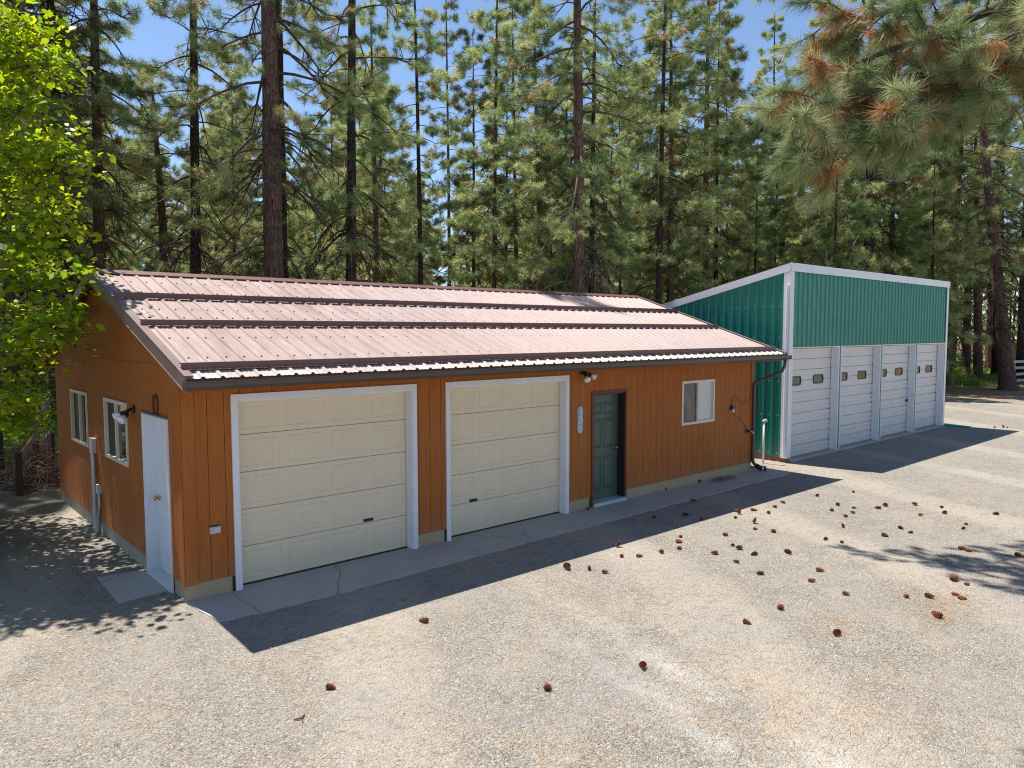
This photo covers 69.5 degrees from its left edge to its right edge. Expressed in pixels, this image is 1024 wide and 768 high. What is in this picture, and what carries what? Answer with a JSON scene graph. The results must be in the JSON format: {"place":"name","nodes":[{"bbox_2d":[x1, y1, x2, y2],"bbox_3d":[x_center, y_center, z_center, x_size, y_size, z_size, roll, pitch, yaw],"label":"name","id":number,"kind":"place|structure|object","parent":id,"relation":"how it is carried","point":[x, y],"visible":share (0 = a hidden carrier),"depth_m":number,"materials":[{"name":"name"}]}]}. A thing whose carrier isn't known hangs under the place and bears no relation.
{"place":"outdoors","nodes":[
{"label":"outdoors","id":0,"kind":"place"},
{"bbox_2d":[97,569,167,603],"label":"side path","id":1,"kind":"structure","parent":0,"point":[126,586],"depth_m":9.18,"materials":[{"name":"concrete"}]},
{"bbox_2d":[182,468,791,621],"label":"concrete path","id":2,"kind":"structure","parent":0,"point":[265,596],"depth_m":10.35,"materials":[{"name":"grey concrete"}]},
{"bbox_2d":[0,341,1023,767],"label":"ground","id":3,"kind":"structure","parent":0,"point":[978,487],"depth_m":7.48,"materials":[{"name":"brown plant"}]},
{"bbox_2d":[0,351,56,428],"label":"shrub","id":4,"kind":"object","parent":3,"relation":"on","point":[47,386],"visible":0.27,"depth_m":24.04,"materials":[{"name":"green plant"}]},
{"bbox_2d":[0,409,57,460],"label":"shrub","id":5,"kind":"object","parent":3,"relation":"on","point":[14,438],"visible":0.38,"depth_m":17.52,"materials":[{"name":"green plant"}]},
{"bbox_2d":[1,375,57,439],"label":"shrub","id":6,"kind":"object","parent":3,"relation":"on","point":[36,411],"visible":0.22,"depth_m":20.98,"materials":[{"name":"green plant"}]},
{"bbox_2d":[0,436,59,494],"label":"brush pile","id":7,"kind":"object","parent":3,"relation":"on","point":[47,471],"visible":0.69,"depth_m":15.10,"materials":[{"name":"brown wood"}]},
{"bbox_2d":[13,397,55,495],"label":"tree","id":8,"kind":"object","parent":3,"relation":"on","point":[20,469],"visible":0.51,"depth_m":15.23,"materials":[{"name":"plant"}]},
{"bbox_2d":[0,2,110,408],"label":"pine tree","id":9,"kind":"object","parent":3,"relation":"on","point":[90,183],"visible":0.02,"depth_m":28.93,"materials":[{"name":"green plant"}]},
{"bbox_2d":[0,0,115,441],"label":"maple tree","id":10,"kind":"object","parent":3,"relation":"on","point":[15,256],"visible":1,"depth_m":10.09,"materials":[{"name":"green plant"}]},
{"bbox_2d":[0,0,134,425],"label":"pine tree","id":11,"kind":"object","parent":3,"relation":"on","point":[85,35],"visible":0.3,"depth_m":23.84,"materials":[{"name":"green plant"}]},
{"bbox_2d":[18,126,118,394],"bbox_3d":[-17.523,-4.452,29.187,3.763,12.175,3.775,1,4,18],"label":"pine tree","id":12,"kind":"object","parent":3,"relation":"on","point":[109,257],"visible":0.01,"depth_m":29.22,"materials":[{"name":"green plant"}]},
{"bbox_2d":[7,0,152,370],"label":"pine tree","id":13,"kind":"object","parent":3,"relation":"on","point":[138,167],"visible":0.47,"depth_m":24.59,"materials":[{"name":"green plant"}]},
{"bbox_2d":[0,0,169,422],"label":"pine tree","id":14,"kind":"object","parent":3,"relation":"on","point":[121,79],"visible":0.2,"depth_m":26.22,"materials":[{"name":"green plant"}]},
{"bbox_2d":[1,0,186,346],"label":"pine tree","id":15,"kind":"object","parent":3,"relation":"on","point":[98,213],"visible":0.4,"depth_m":25.82,"materials":[{"name":"green plant"}]},
{"bbox_2d":[66,24,146,275],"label":"pine tree","id":16,"kind":"object","parent":3,"relation":"on","point":[106,50],"visible":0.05,"depth_m":37.98,"materials":[{"name":"green plant"}]},
{"bbox_2d":[92,161,148,270],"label":"pine tree","id":17,"kind":"object","parent":3,"relation":"on","point":[137,267],"visible":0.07,"depth_m":42.80,"materials":[{"name":"green plant"}]},
{"bbox_2d":[131,178,173,270],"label":"pine tree","id":18,"kind":"object","parent":3,"relation":"on","point":[143,195],"visible":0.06,"depth_m":58.64,"materials":[{"name":"green plant"}]},
{"bbox_2d":[141,162,188,272],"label":"pine tree","id":19,"kind":"object","parent":3,"relation":"on","point":[180,206],"visible":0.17,"depth_m":45.96,"materials":[{"name":"green plant"}]},
{"bbox_2d":[105,58,250,273],"bbox_3d":[-14.491,-6.063,30.959,6.139,14.433,5.408,1,4,11],"label":"pine tree","id":20,"kind":"object","parent":3,"relation":"on","point":[161,226],"visible":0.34,"depth_m":30.26,"materials":[{"name":"green plant"}]},
{"bbox_2d":[166,159,213,269],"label":"pine tree","id":21,"kind":"object","parent":3,"relation":"on","point":[175,212],"visible":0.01,"depth_m":51.77,"materials":[{"name":"green plant"}]},
{"bbox_2d":[104,0,296,274],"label":"pine tree","id":22,"kind":"object","parent":3,"relation":"on","point":[195,226],"visible":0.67,"depth_m":27.28,"materials":[{"name":"green plant"}]},
{"bbox_2d":[174,82,254,275],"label":"pine tree","id":23,"kind":"object","parent":3,"relation":"on","point":[210,115],"visible":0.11,"depth_m":40.04,"materials":[{"name":"green plant"}]},
{"bbox_2d":[187,49,263,275],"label":"pine tree","id":24,"kind":"object","parent":3,"relation":"on","point":[235,108],"visible":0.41,"depth_m":36.70,"materials":[{"name":"green plant"}]},
{"bbox_2d":[207,117,262,276],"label":"pine tree","id":25,"kind":"object","parent":3,"relation":"on","point":[253,230],"visible":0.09,"depth_m":44.42,"materials":[{"name":"green plant"}]},
{"bbox_2d":[149,0,381,278],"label":"pine tree","id":26,"kind":"object","parent":3,"relation":"on","point":[270,166],"visible":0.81,"depth_m":24.38,"materials":[{"name":"green plant"}]},
{"bbox_2d":[249,160,308,278],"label":"pine tree","id":27,"kind":"object","parent":3,"relation":"on","point":[289,227],"visible":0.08,"depth_m":37.94,"materials":[{"name":"green plant"}]},
{"bbox_2d":[206,0,357,279],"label":"pine tree","id":28,"kind":"object","parent":3,"relation":"on","point":[280,31],"visible":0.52,"depth_m":28.83,"materials":[{"name":"green plant"}]},
{"bbox_2d":[253,125,317,273],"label":"pine tree","id":29,"kind":"object","parent":3,"relation":"on","point":[289,149],"visible":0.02,"depth_m":56.82,"materials":[{"name":"green plant"}]},
{"bbox_2d":[289,150,343,280],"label":"pine tree","id":30,"kind":"object","parent":3,"relation":"on","point":[302,208],"visible":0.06,"depth_m":51.92,"materials":[{"name":"green plant"}]},
{"bbox_2d":[287,84,370,279],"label":"pine tree","id":31,"kind":"object","parent":3,"relation":"on","point":[317,190],"visible":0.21,"depth_m":40.91,"materials":[{"name":"green plant"}]},
{"bbox_2d":[303,48,393,281],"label":"pine tree","id":32,"kind":"object","parent":3,"relation":"on","point":[308,251],"visible":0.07,"depth_m":44.06,"materials":[{"name":"green plant"}]},
{"bbox_2d":[310,53,411,278],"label":"pine tree","id":33,"kind":"object","parent":3,"relation":"on","point":[359,67],"visible":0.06,"depth_m":52.60,"materials":[{"name":"green plant"}]},
{"bbox_2d":[279,0,443,283],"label":"pine tree","id":34,"kind":"object","parent":3,"relation":"on","point":[349,247],"visible":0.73,"depth_m":26.95,"materials":[{"name":"green plant"}]},
{"bbox_2d":[326,91,417,284],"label":"pine tree","id":35,"kind":"object","parent":3,"relation":"on","point":[386,165],"visible":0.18,"depth_m":36.30,"materials":[{"name":"green plant"}]},
{"bbox_2d":[324,0,431,283],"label":"pine tree","id":36,"kind":"object","parent":3,"relation":"on","point":[341,128],"visible":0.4,"depth_m":33.08,"materials":[{"name":"green plant"}]},
{"bbox_2d":[334,44,426,283],"bbox_3d":[-7.437,-8.993,40.718,5.506,18.839,6.073,1,4,21],"label":"pine tree","id":37,"kind":"object","parent":3,"relation":"on","point":[385,177],"visible":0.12,"depth_m":40.00,"materials":[{"name":"green plant"}]},
{"bbox_2d":[366,95,417,276],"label":"pine tree","id":38,"kind":"object","parent":3,"relation":"on","point":[405,154],"visible":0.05,"depth_m":55.63,"materials":[{"name":"green plant"}]},
{"bbox_2d":[39,269,791,600],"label":"wooden garage","id":39,"kind":"structure","parent":3,"relation":"on","point":[293,426],"depth_m":10.89,"materials":[{"name":"brown wood"}]},
{"bbox_2d":[69,389,88,447],"bbox_3d":[-7.241,0.552,12.415,0.092,0.894,1.204,-4,5,-41],"label":"window","id":40,"kind":"structure","parent":39,"relation":"in","point":[78,399],"depth_m":12.40,"materials":[{"name":"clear glass"}]},
{"bbox_2d":[103,397,128,467],"bbox_3d":[-5.679,0.673,10.650,0.092,0.894,1.244,-4,5,-41],"label":"window","id":41,"kind":"structure","parent":39,"relation":"in","point":[115,433],"depth_m":10.66,"materials":[{"name":"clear glass"}]},
{"bbox_2d":[138,410,173,593],"bbox_3d":[-4.391,1.436,9.308,0.225,2.142,1.110,-4,5,-41],"label":"entry door","id":42,"kind":"structure","parent":39,"relation":"in","point":[155,440],"depth_m":9.59,"materials":[{"name":"white metal"}]},
{"bbox_2d":[230,384,417,590],"bbox_3d":[-2.427,1.260,9.856,2.660,2.410,0.203,-4,5,-41],"label":"garage door","id":43,"kind":"structure","parent":39,"relation":"in","point":[321,477],"depth_m":9.81,"materials":[{"name":"white paint"}]},
{"bbox_2d":[445,375,569,541],"bbox_3d":[-0.060,1.108,11.940,2.615,2.410,0.203,-4,5,-41],"label":"garage door","id":44,"kind":"structure","parent":39,"relation":"in","point":[507,440],"depth_m":11.94,"materials":[{"name":"white paint"}]},
{"bbox_2d":[591,389,626,507],"bbox_3d":[1.710,1.149,13.522,0.963,2.090,0.265,-4,5,-41],"label":"entry door","id":45,"kind":"structure","parent":39,"relation":"in","point":[608,407],"depth_m":13.68,"materials":[{"name":"green metal"}]},
{"bbox_2d":[681,379,714,425],"bbox_3d":[3.827,0.365,15.263,1.154,0.894,0.092,-4,5,-41],"label":"window","id":46,"kind":"structure","parent":39,"relation":"in","point":[698,396],"depth_m":15.25,"materials":[{"name":"white glass"}]},
{"bbox_2d":[369,0,462,284],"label":"pine tree","id":47,"kind":"object","parent":3,"relation":"on","point":[443,163],"visible":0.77,"depth_m":32.06,"materials":[{"name":"green plant"}]},
{"bbox_2d":[392,171,441,285],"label":"pine tree","id":48,"kind":"object","parent":3,"relation":"on","point":[426,251],"visible":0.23,"depth_m":47.56,"materials":[{"name":"green plant"}]},
{"bbox_2d":[413,0,482,286],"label":"pine tree","id":49,"kind":"object","parent":3,"relation":"on","point":[453,36],"visible":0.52,"depth_m":39.72,"materials":[{"name":"green plant"}]},
{"bbox_2d":[439,172,488,287],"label":"pine tree","id":50,"kind":"object","parent":3,"relation":"on","point":[454,215],"visible":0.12,"depth_m":46.91,"materials":[{"name":"green plant"}]},
{"bbox_2d":[432,26,515,287],"bbox_3d":[-1.989,-9.209,39.566,4.678,19.420,5.261,0,4,2],"label":"pine tree","id":51,"kind":"object","parent":3,"relation":"on","point":[472,83],"visible":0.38,"depth_m":38.95,"materials":[{"name":"green plant"}]},
{"bbox_2d":[416,0,572,289],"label":"pine tree","id":52,"kind":"object","parent":3,"relation":"on","point":[477,16],"visible":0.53,"depth_m":35.01,"materials":[{"name":"green plant"}]},
{"bbox_2d":[463,71,553,288],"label":"pine tree","id":53,"kind":"object","parent":3,"relation":"on","point":[479,261],"visible":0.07,"depth_m":45.46,"materials":[{"name":"green plant"}]},
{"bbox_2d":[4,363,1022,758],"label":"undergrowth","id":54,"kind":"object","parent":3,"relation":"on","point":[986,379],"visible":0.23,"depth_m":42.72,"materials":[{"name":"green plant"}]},
{"bbox_2d":[469,0,561,289],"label":"pine tree","id":55,"kind":"object","parent":3,"relation":"on","point":[520,107],"visible":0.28,"depth_m":39.17,"materials":[{"name":"green plant"}]},
{"bbox_2d":[462,0,606,292],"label":"pine tree","id":56,"kind":"object","parent":3,"relation":"on","point":[523,167],"visible":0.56,"depth_m":32.84,"materials":[{"name":"green plant"}]},
{"bbox_2d":[513,121,595,290],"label":"pine tree","id":57,"kind":"object","parent":3,"relation":"on","point":[558,133],"visible":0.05,"depth_m":40.98,"materials":[{"name":"green plant"}]},
{"bbox_2d":[515,56,605,293],"bbox_3d":[2.513,-8.092,38.431,5.057,17.476,4.759,-4,5,-41],"label":"pine tree","id":58,"kind":"object","parent":3,"relation":"on","point":[541,151],"visible":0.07,"depth_m":38.10,"materials":[{"name":"green plant"}]},
{"bbox_2d":[547,22,618,288],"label":"pine tree","id":59,"kind":"object","parent":3,"relation":"on","point":[589,60],"visible":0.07,"depth_m":45.19,"materials":[{"name":"green plant"}]},
{"bbox_2d":[490,0,681,294],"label":"pine tree","id":60,"kind":"object","parent":3,"relation":"on","point":[579,171],"visible":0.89,"depth_m":30.02,"materials":[{"name":"green plant"}]},
{"bbox_2d":[535,0,647,293],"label":"pine tree","id":61,"kind":"object","parent":3,"relation":"on","point":[605,27],"visible":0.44,"depth_m":33.14,"materials":[{"name":"green plant"}]},
{"bbox_2d":[584,87,650,300],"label":"pine tree","id":62,"kind":"object","parent":3,"relation":"on","point":[596,195],"visible":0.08,"depth_m":41.12,"materials":[{"name":"green plant"}]},
{"bbox_2d":[586,67,657,294],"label":"pine tree","id":63,"kind":"object","parent":3,"relation":"on","point":[607,118],"visible":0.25,"depth_m":38.17,"materials":[{"name":"green plant"}]},
{"bbox_2d":[608,78,667,303],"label":"pine tree","id":64,"kind":"object","parent":3,"relation":"on","point":[649,134],"visible":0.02,"depth_m":49.05,"materials":[{"name":"green plant"}]},
{"bbox_2d":[616,189,666,302],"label":"pine tree","id":65,"kind":"object","parent":3,"relation":"on","point":[640,294],"visible":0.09,"depth_m":45.34,"materials":[{"name":"green plant"}]},
{"bbox_2d":[617,29,696,301],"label":"pine tree","id":66,"kind":"object","parent":3,"relation":"on","point":[686,219],"visible":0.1,"depth_m":42.02,"materials":[{"name":"green plant"}]},
{"bbox_2d":[596,0,736,304],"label":"pine tree","id":67,"kind":"object","parent":3,"relation":"on","point":[675,246],"visible":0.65,"depth_m":35.02,"materials":[{"name":"green plant"}]},
{"bbox_2d":[616,2,727,302],"bbox_3d":[8.127,-10.636,37.964,6.566,22.452,6.155,1,4,12],"label":"pine tree","id":68,"kind":"object","parent":3,"relation":"on","point":[704,243],"visible":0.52,"depth_m":37.52,"materials":[{"name":"green plant"}]},
{"bbox_2d":[644,150,701,299],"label":"pine tree","id":69,"kind":"object","parent":3,"relation":"on","point":[682,279],"visible":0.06,"depth_m":48.27,"materials":[{"name":"green plant"}]},
{"bbox_2d":[674,141,722,298],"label":"pine tree","id":70,"kind":"object","parent":3,"relation":"on","point":[695,225],"visible":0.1,"depth_m":46.81,"materials":[{"name":"green plant"}]},
{"bbox_2d":[644,0,777,294],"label":"pine tree","id":71,"kind":"object","parent":3,"relation":"on","point":[738,126],"visible":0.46,"depth_m":39.04,"materials":[{"name":"green plant"}]},
{"bbox_2d":[413,174,1020,351],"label":"distant wood","id":72,"kind":"object","parent":3,"relation":"on","point":[1010,279],"visible":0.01,"depth_m":83.09,"materials":[{"name":"green plant"}]},
{"bbox_2d":[676,0,769,295],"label":"pine tree","id":73,"kind":"object","parent":3,"relation":"on","point":[731,209],"visible":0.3,"depth_m":41.91,"materials":[{"name":"green plant"}]},
{"bbox_2d":[691,112,762,285],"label":"pine tree","id":74,"kind":"object","parent":3,"relation":"on","point":[735,166],"visible":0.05,"depth_m":52.23,"materials":[{"name":"green plant"}]},
{"bbox_2d":[692,59,763,282],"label":"pine tree","id":75,"kind":"object","parent":3,"relation":"on","point":[736,253],"visible":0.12,"depth_m":49.57,"materials":[{"name":"green plant"}]},
{"bbox_2d":[721,116,785,283],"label":"pine tree","id":76,"kind":"object","parent":3,"relation":"on","point":[763,213],"visible":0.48,"depth_m":38.25,"materials":[{"name":"green plant"}]},
{"bbox_2d":[718,9,823,282],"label":"pine tree","id":77,"kind":"object","parent":3,"relation":"on","point":[764,60],"visible":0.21,"depth_m":48.46,"materials":[{"name":"green plant"}]},
{"bbox_2d":[741,119,805,272],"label":"pine tree","id":78,"kind":"object","parent":3,"relation":"on","point":[765,197],"visible":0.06,"depth_m":47.02,"materials":[{"name":"green plant"}]},
{"bbox_2d":[743,114,805,267],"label":"pine tree","id":79,"kind":"object","parent":3,"relation":"on","point":[791,197],"visible":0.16,"depth_m":42.08,"materials":[{"name":"green plant"}]},
{"bbox_2d":[742,118,812,275],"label":"pine tree","id":80,"kind":"object","parent":3,"relation":"on","point":[787,228],"visible":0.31,"depth_m":39.74,"materials":[{"name":"green plant"}]},
{"bbox_2d":[772,130,832,266],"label":"pine tree","id":81,"kind":"object","parent":3,"relation":"on","point":[799,192],"visible":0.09,"depth_m":45.32,"materials":[{"name":"green plant"}]},
{"bbox_2d":[662,263,949,462],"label":"green shed","id":82,"kind":"structure","parent":3,"relation":"on","point":[866,363],"depth_m":19.44,"materials":[{"name":"metal"}]},
{"bbox_2d":[790,346,839,456],"bbox_3d":[7.551,0.421,18.665,2.490,2.734,0.260,-4,5,-41],"label":"roller door","id":83,"kind":"structure","parent":82,"relation":"in","point":[815,369],"depth_m":18.92,"materials":[{"name":"white metal"}]},
{"bbox_2d":[839,345,880,445],"bbox_3d":[9.496,0.296,20.378,2.480,2.734,0.260,-4,5,-41],"label":"roller door","id":84,"kind":"structure","parent":82,"relation":"in","point":[860,364],"depth_m":20.67,"materials":[{"name":"white metal"}]},
{"bbox_2d":[880,344,915,436],"bbox_3d":[11.423,0.173,22.075,2.460,2.734,0.260,-4,5,-41],"label":"roller door","id":85,"kind":"structure","parent":82,"relation":"in","point":[898,360],"depth_m":22.41,"materials":[{"name":"white metal"}]},
{"bbox_2d":[914,343,944,431],"bbox_3d":[13.286,0.054,23.715,2.310,2.734,0.260,-4,5,-41],"label":"roller door","id":86,"kind":"structure","parent":82,"relation":"in","point":[930,356],"depth_m":24.09,"materials":[{"name":"white metal"}]},
{"bbox_2d":[612,0,1023,215],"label":"ponderosa pine","id":87,"kind":"object","parent":3,"relation":"on","point":[960,84],"visible":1,"depth_m":5.79,"materials":[{"name":"green plant"}]},
{"bbox_2d":[784,0,884,264],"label":"pine tree","id":88,"kind":"object","parent":3,"relation":"on","point":[809,219],"visible":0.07,"depth_m":42.44,"materials":[{"name":"green plant"}]},
{"bbox_2d":[788,93,890,272],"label":"pine tree","id":89,"kind":"object","parent":3,"relation":"on","point":[858,254],"visible":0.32,"depth_m":36.04,"materials":[{"name":"green plant"}]},
{"bbox_2d":[810,97,910,276],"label":"pine tree","id":90,"kind":"object","parent":3,"relation":"on","point":[846,194],"visible":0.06,"depth_m":43.16,"materials":[{"name":"green plant"}]},
{"bbox_2d":[826,36,911,268],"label":"pine tree","id":91,"kind":"object","parent":3,"relation":"on","point":[887,228],"visible":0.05,"depth_m":48.04,"materials":[{"name":"green plant"}]},
{"bbox_2d":[790,0,950,302],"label":"pine tree","id":92,"kind":"object","parent":3,"relation":"on","point":[898,264],"visible":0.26,"depth_m":38.42,"materials":[{"name":"green plant"}]},
{"bbox_2d":[824,5,947,279],"bbox_3d":[20.784,-10.166,40.629,6.037,21.066,6.769,-4,5,-41],"label":"pine tree","id":93,"kind":"object","parent":3,"relation":"on","point":[939,242],"visible":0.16,"depth_m":40.00,"materials":[{"name":"green plant"}]},
{"bbox_2d":[894,122,974,386],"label":"pine tree","id":94,"kind":"object","parent":3,"relation":"on","point":[956,297],"visible":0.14,"depth_m":41.76,"materials":[{"name":"green plant"}]},
{"bbox_2d":[893,120,994,389],"bbox_3d":[22.217,-6.482,38.826,4.637,14.954,4.622,0,4,-3],"label":"pine tree","id":95,"kind":"object","parent":3,"relation":"on","point":[950,196],"visible":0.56,"depth_m":38.25,"materials":[{"name":"green plant"}]},
{"bbox_2d":[922,117,987,371],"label":"pine tree","id":96,"kind":"object","parent":3,"relation":"on","point":[947,276],"visible":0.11,"depth_m":46.05,"materials":[{"name":"green plant"}]},
{"bbox_2d":[901,0,1021,380],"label":"pine tree","id":97,"kind":"object","parent":3,"relation":"on","point":[981,193],"visible":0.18,"depth_m":42.93,"materials":[{"name":"green plant"}]},
{"bbox_2d":[910,0,1023,390],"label":"pine tree","id":98,"kind":"object","parent":3,"relation":"on","point":[1007,379],"visible":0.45,"depth_m":38.84,"materials":[{"name":"green plant"}]},
{"bbox_2d":[929,120,1016,375],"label":"pine tree","id":99,"kind":"object","parent":3,"relation":"on","point":[967,350],"visible":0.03,"depth_m":49.75,"materials":[{"name":"green plant"}]},
{"bbox_2d":[932,118,1023,378],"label":"pine tree","id":100,"kind":"object","parent":3,"relation":"on","point":[978,356],"visible":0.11,"depth_m":46.54,"materials":[{"name":"green plant"}]},
{"bbox_2d":[957,121,1019,370],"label":"pine tree","id":101,"kind":"object","parent":3,"relation":"on","point":[987,364],"visible":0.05,"depth_m":57.65,"materials":[{"name":"green plant"}]},
{"bbox_2d":[962,99,1023,374],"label":"pine tree","id":102,"kind":"object","parent":3,"relation":"on","point":[994,367],"visible":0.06,"depth_m":48.77,"materials":[{"name":"green plant"}]},
{"bbox_2d":[976,91,1023,381],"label":"pine tree","id":103,"kind":"object","parent":3,"relation":"on","point":[1019,354],"visible":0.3,"depth_m":45.54,"materials":[{"name":"green plant"}]},
{"bbox_2d":[26,0,1023,338],"label":"sky","id":104,"kind":"structure","parent":0,"point":[155,37],"materials":[{"name":"blue"}]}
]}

